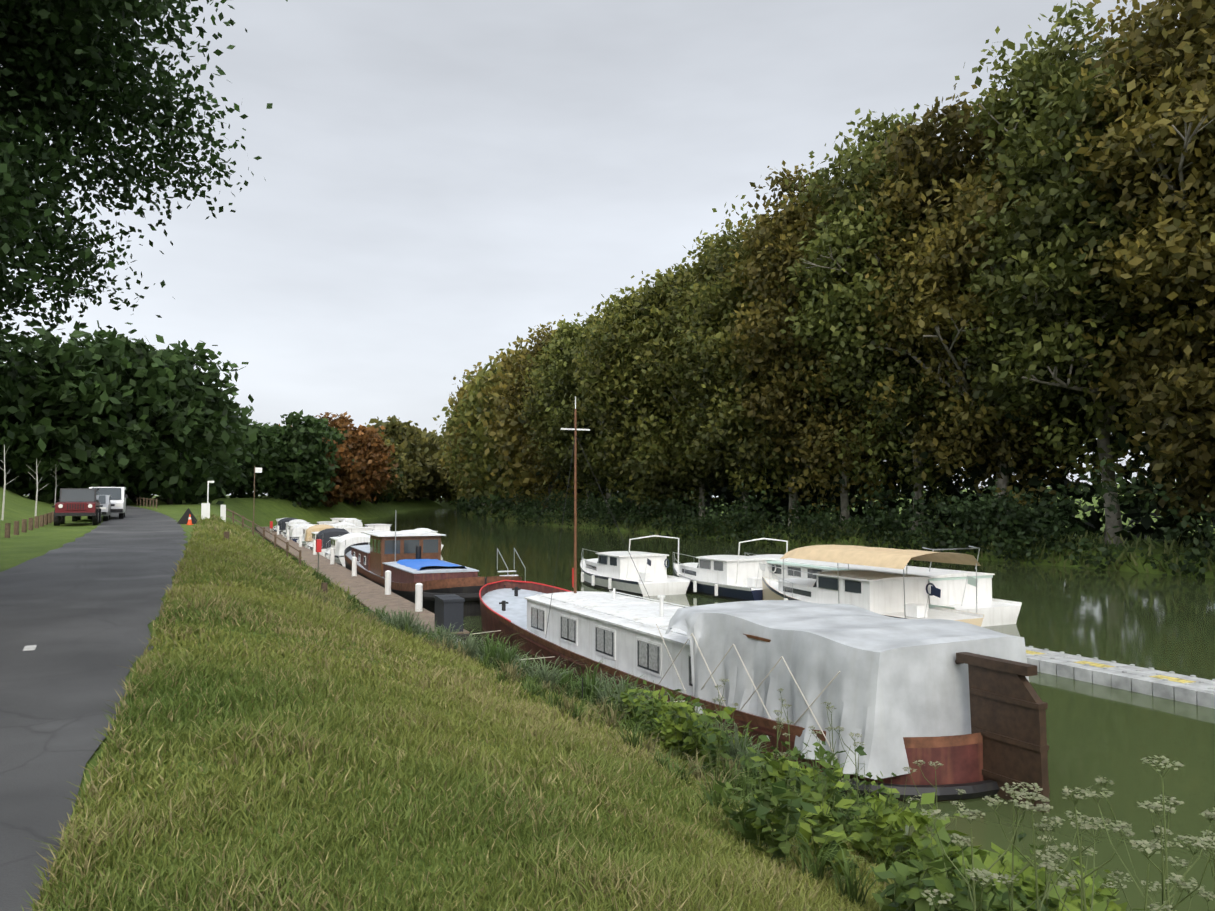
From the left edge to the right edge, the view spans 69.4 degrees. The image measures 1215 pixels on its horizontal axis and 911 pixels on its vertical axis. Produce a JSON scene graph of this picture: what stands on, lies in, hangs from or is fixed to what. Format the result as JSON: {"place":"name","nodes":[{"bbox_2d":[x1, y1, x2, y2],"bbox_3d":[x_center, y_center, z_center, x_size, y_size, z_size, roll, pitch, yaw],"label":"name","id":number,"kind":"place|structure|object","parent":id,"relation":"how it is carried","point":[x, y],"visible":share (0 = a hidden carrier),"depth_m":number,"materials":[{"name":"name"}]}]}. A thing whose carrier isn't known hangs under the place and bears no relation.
{"place":"outdoors","nodes":[
{"label":"outdoors","id":0,"kind":"place"},
{"bbox_2d":[0,500,187,910],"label":"road","id":1,"kind":"structure","parent":0,"point":[80,612],"depth_m":9.77,"materials":[{"name":"grey asphalt"}]},
{"bbox_2d":[23,645,36,650],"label":"road paint marks","id":2,"kind":"object","parent":1,"relation":"on","point":[29,647],"visible":0.86,"depth_m":10.46},
{"bbox_2d":[72,495,110,520],"bbox_3d":[-29.204,2.964,49.722,1.756,1.470,4.010,1,-3,-27],"label":"silver hatchback car","id":3,"kind":"object","parent":1,"relation":"on","point":[105,501],"visible":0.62,"depth_m":49.11,"materials":[{"name":"grey metal"}]},
{"bbox_2d":[87,487,127,518],"bbox_3d":[-30.459,2.869,53.570,2.236,1.940,5.008,1,-3,-24],"label":"white van","id":4,"kind":"object","parent":1,"relation":"on","point":[118,498],"visible":0.52,"depth_m":52.35,"materials":[{"name":"white metal"}]},
{"bbox_2d":[0,0,1210,497],"label":"sky","id":5,"kind":"structure","parent":0,"point":[446,181],"materials":[{"name":"grey"}]},
{"bbox_2d":[0,481,1214,910],"bbox_3d":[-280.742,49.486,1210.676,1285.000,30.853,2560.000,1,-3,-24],"label":"ground","id":6,"kind":"structure","parent":0,"point":[44,539],"depth_m":41.13,"materials":[{"name":"green plant"}]},
{"bbox_2d":[0,313,35,487],"bbox_3d":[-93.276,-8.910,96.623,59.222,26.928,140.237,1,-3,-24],"label":"tree","id":7,"kind":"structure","parent":6,"relation":"on","point":[5,344],"depth_m":83.93,"materials":[{"name":"green plant"}]},
{"bbox_2d":[52,488,102,525],"bbox_3d":[-26.980,2.592,44.775,1.990,1.860,4.620,1,-3,-27],"label":"jeep","id":8,"kind":"object","parent":6,"relation":"on","point":[78,502],"visible":1,"depth_m":43.77,"materials":[{"name":"red metal"}]},
{"bbox_2d":[128,491,139,502],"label":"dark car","id":9,"kind":"object","parent":6,"relation":"on","point":[133,497],"visible":0.19,"depth_m":102.28,"materials":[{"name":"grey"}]},
{"bbox_2d":[0,0,287,438],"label":"roadside tree","id":10,"kind":"object","parent":6,"relation":"on","point":[61,42],"depth_m":15.08,"materials":[{"name":"green plant"}]},
{"bbox_2d":[0,320,457,508],"bbox_3d":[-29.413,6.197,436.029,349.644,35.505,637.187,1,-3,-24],"label":"tree","id":11,"kind":"object","parent":6,"relation":"on","point":[143,393],"depth_m":93.56,"materials":[{"name":"green plant"}]},
{"bbox_2d":[0,445,582,699],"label":"roadside furniture","id":12,"kind":"object","parent":6,"relation":"on","point":[188,517],"visible":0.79,"depth_m":46.77,"materials":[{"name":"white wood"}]},
{"bbox_2d":[255,521,469,641],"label":"dock","id":13,"kind":"object","parent":6,"relation":"on","point":[449,608],"visible":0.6,"depth_m":36.60,"materials":[{"name":"brown wood"}]},
{"bbox_2d":[21,514,907,910],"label":"grass","id":14,"kind":"structure","parent":6,"relation":"on","point":[477,710],"depth_m":6.38,"materials":[{"name":"green plant"}]},
{"bbox_2d":[290,554,1023,910],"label":"tall weeds","id":15,"kind":"object","parent":6,"relation":"on","point":[502,658],"depth_m":13.95,"materials":[{"name":"green plant"}]},
{"bbox_2d":[432,0,1214,546],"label":"row of trees","id":16,"kind":"object","parent":6,"relation":"on","point":[1026,210],"depth_m":68.48,"materials":[{"name":"green plant"}]},
{"bbox_2d":[450,302,1214,578],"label":"bank bushes","id":17,"kind":"object","parent":6,"relation":"on","point":[1044,518],"visible":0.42,"depth_m":70.10,"materials":[{"name":"green plant"}]},
{"bbox_2d":[601,679,1214,910],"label":"weeds","id":18,"kind":"object","parent":6,"relation":"on","point":[937,883],"depth_m":7.34,"materials":[{"name":"green plant"}]},
{"bbox_2d":[265,508,1214,910],"bbox_3d":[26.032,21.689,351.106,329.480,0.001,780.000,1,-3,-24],"label":"canal water","id":19,"kind":"structure","parent":0,"point":[1159,622],"depth_m":23.73,"materials":[{"name":"green liquid"}]},
{"bbox_2d":[272,518,296,533],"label":"boat","id":20,"kind":"object","parent":19,"relation":"on","point":[281,524],"visible":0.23,"depth_m":107.13,"materials":[{"name":"plastic"}]},
{"bbox_2d":[281,519,309,534],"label":"boat","id":21,"kind":"object","parent":19,"relation":"on","point":[295,521],"visible":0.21,"depth_m":99.68,"materials":[{"name":"white plastic"}]},
{"bbox_2d":[283,524,316,541],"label":"boat","id":22,"kind":"object","parent":19,"relation":"on","point":[295,530],"visible":0.33,"depth_m":88.05,"materials":[{"name":"white"}]},
{"bbox_2d":[295,524,334,546],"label":"boat","id":23,"kind":"object","parent":19,"relation":"on","point":[307,533],"visible":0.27,"depth_m":79.23,"materials":[{"name":"beige fabric"}]},
{"bbox_2d":[304,528,351,556],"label":"boat","id":24,"kind":"object","parent":19,"relation":"on","point":[325,535],"visible":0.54,"depth_m":69.03,"materials":[{"name":"grey fabric"}]},
{"bbox_2d":[317,521,339,524],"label":"boat","id":25,"kind":"object","parent":19,"relation":"on","point":[326,522],"visible":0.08,"depth_m":102.97,"materials":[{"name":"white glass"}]},
{"bbox_2d":[330,518,346,521],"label":"boat","id":26,"kind":"object","parent":19,"relation":"in","point":[335,519],"visible":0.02,"depth_m":121.26,"materials":[{"name":"white plastic"}]},
{"bbox_2d":[327,522,356,528],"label":"boat","id":27,"kind":"object","parent":19,"relation":"on","point":[340,525],"visible":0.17,"depth_m":90.84,"materials":[{"name":"white fabric"}]},
{"bbox_2d":[323,533,369,565],"bbox_3d":[-18.578,6.783,62.999,3.901,2.630,9.946,1,-3,-24],"label":"boat","id":28,"kind":"object","parent":19,"relation":"on","point":[340,544],"visible":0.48,"depth_m":59.60,"materials":[{"name":"white plastic"}]},
{"bbox_2d":[339,518,362,526],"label":"boat","id":29,"kind":"object","parent":19,"relation":"in","point":[357,522],"visible":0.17,"depth_m":110.96,"materials":[{"name":"white plastic"}]},
{"bbox_2d":[343,527,372,532],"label":"boat","id":30,"kind":"object","parent":19,"relation":"on","point":[354,529],"visible":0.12,"depth_m":82.42,"materials":[{"name":"white plastic"}]},
{"bbox_2d":[360,530,388,534],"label":"boat","id":31,"kind":"object","parent":19,"relation":"on","point":[364,532],"visible":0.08,"depth_m":72.62,"materials":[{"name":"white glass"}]},
{"bbox_2d":[364,524,390,530],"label":"boat","id":32,"kind":"object","parent":19,"relation":"in","point":[383,527],"visible":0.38,"depth_m":92.70,"materials":[{"name":"white plastic"}]},
{"bbox_2d":[402,528,442,549],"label":"boat","id":33,"kind":"object","parent":19,"relation":"in","point":[423,530],"visible":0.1,"depth_m":73.13,"materials":[{"name":"white plastic"}]},
{"bbox_2d":[344,510,525,615],"bbox_3d":[-9.749,5.250,45.672,5.350,4.800,26.275,1,-3,-24],"label":"boat","id":34,"kind":"object","parent":19,"relation":"on","point":[409,560],"visible":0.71,"depth_m":41.61,"materials":[{"name":"brown wood"}]},
{"bbox_2d":[580,535,690,595],"bbox_3d":[0.768,5.585,44.987,3.615,3.264,10.137,1,-3,-24],"label":"cruiser","id":35,"kind":"object","parent":19,"relation":"on","point":[616,570],"visible":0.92,"depth_m":42.66,"materials":[{"name":"white plastic"}]},
{"bbox_2d":[673,538,787,600],"bbox_3d":[5.547,5.435,41.935,3.516,3.264,9.637,1,-3,-24],"label":"boat","id":36,"kind":"object","parent":19,"relation":"on","point":[738,577],"visible":0.58,"depth_m":39.95,"materials":[{"name":"white"}]},
{"bbox_2d":[470,396,1049,812],"bbox_3d":[-0.138,2.188,22.319,7.300,8.634,22.890,1,-3,-27],"label":"barge","id":37,"kind":"object","parent":19,"relation":"on","point":[965,704],"visible":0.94,"depth_m":14.71,"materials":[{"name":"white fabric"}]},
{"bbox_2d":[462,506,1214,577],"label":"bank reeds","id":38,"kind":"object","parent":19,"relation":"in","point":[1167,551],"visible":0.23,"depth_m":68.27,"materials":[{"name":"green plant"}]},
{"bbox_2d":[762,545,983,626],"bbox_3d":[9.038,4.997,32.831,3.699,3.250,11.125,1,-3,-24],"label":"boat","id":39,"kind":"object","parent":19,"relation":"on","point":[903,596],"visible":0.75,"depth_m":30.69,"materials":[{"name":"beige"}]},
{"bbox_2d":[744,546,1021,626],"bbox_3d":[10.400,5.247,37.654,4.228,3.222,15.840,1,-3,-24],"label":"boat","id":40,"kind":"object","parent":19,"relation":"on","point":[958,589],"visible":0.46,"depth_m":32.35,"materials":[{"name":"white plastic"}]},
{"bbox_2d":[1025,646,1214,708],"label":"floating pontoon cubes","id":41,"kind":"object","parent":19,"relation":"on","point":[1190,689],"visible":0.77,"depth_m":21.05,"materials":[{"name":"white plastic"}]}
]}

